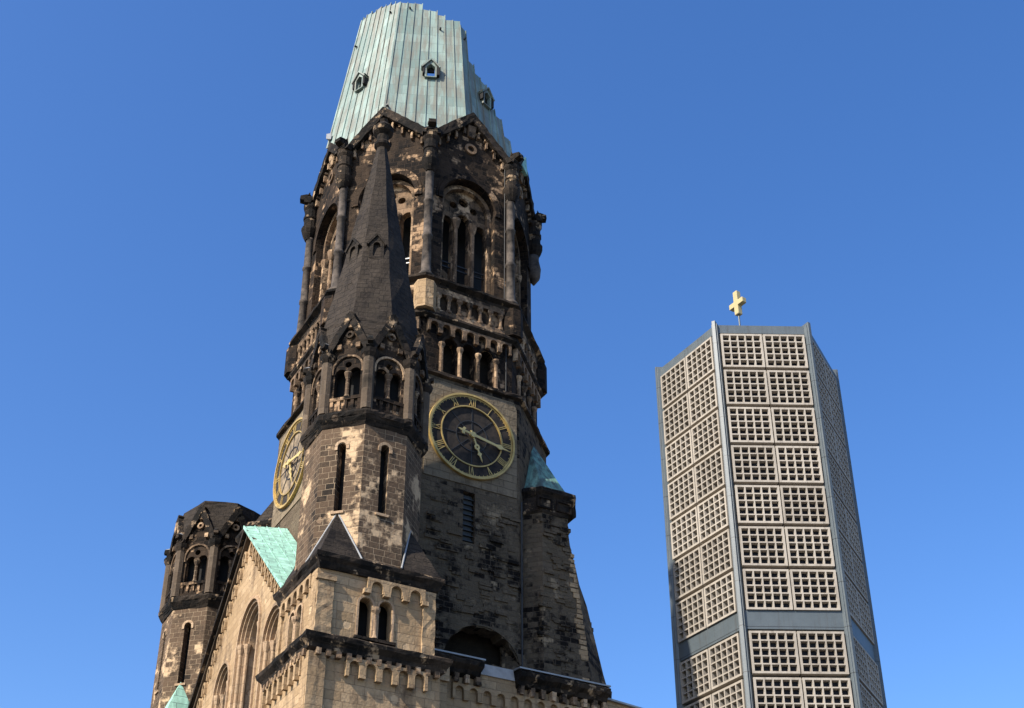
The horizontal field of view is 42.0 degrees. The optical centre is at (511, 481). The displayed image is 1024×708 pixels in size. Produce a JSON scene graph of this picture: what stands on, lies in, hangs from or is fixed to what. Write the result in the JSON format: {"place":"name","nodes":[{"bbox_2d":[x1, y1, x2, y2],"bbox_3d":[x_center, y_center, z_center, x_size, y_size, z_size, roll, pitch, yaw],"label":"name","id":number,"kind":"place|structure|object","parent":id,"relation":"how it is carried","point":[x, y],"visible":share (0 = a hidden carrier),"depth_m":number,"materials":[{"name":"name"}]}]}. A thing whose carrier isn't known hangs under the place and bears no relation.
{"place":"outdoors","nodes":[
{"label":"outdoors","id":0,"kind":"place"},
{"bbox_2d":[255,118,452,707],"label":"stair tower","id":1,"kind":"structure","parent":0,"point":[354,596],"depth_m":62.24,"materials":[{"name":"brown stone"}]},
{"bbox_2d":[0,0,1023,707],"label":"sky","id":2,"kind":"structure","parent":0,"point":[853,170],"materials":[{"name":"blue"}]},
{"bbox_2d":[655,320,886,707],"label":"bell tower","id":3,"kind":"structure","parent":0,"point":[770,599],"depth_m":78.25,"materials":[{"name":"grey concrete"}]},
{"bbox_2d":[729,290,745,324],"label":"roof cross","id":4,"kind":"object","parent":3,"relation":"on","point":[737,304],"visible":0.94,"depth_m":90.97,"materials":[{"name":"gold metal"}]},
{"bbox_3d":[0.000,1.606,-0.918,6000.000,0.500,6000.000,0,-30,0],"label":"ground","id":5,"kind":"structure","parent":0,"visible":0},
{"bbox_2d":[150,501,259,707],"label":"stair tower","id":6,"kind":"structure","parent":5,"relation":"on","point":[200,553],"depth_m":81.28,"materials":[{"name":"brown stone"}]},
{"bbox_2d":[235,1,605,683],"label":"church tower","id":7,"kind":"structure","parent":5,"relation":"on","point":[497,509],"depth_m":80.17,"materials":[{"name":"stone"}]},
{"bbox_2d":[188,525,296,707],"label":"gabled front","id":8,"kind":"object","parent":7,"relation":"attached to","point":[239,655],"visible":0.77,"depth_m":71.02,"materials":[{"name":"stone"}]},
{"bbox_2d":[434,648,641,707],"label":"side hall","id":9,"kind":"structure","parent":5,"relation":"on","point":[467,681],"depth_m":66.95,"materials":[{"name":"stone"}]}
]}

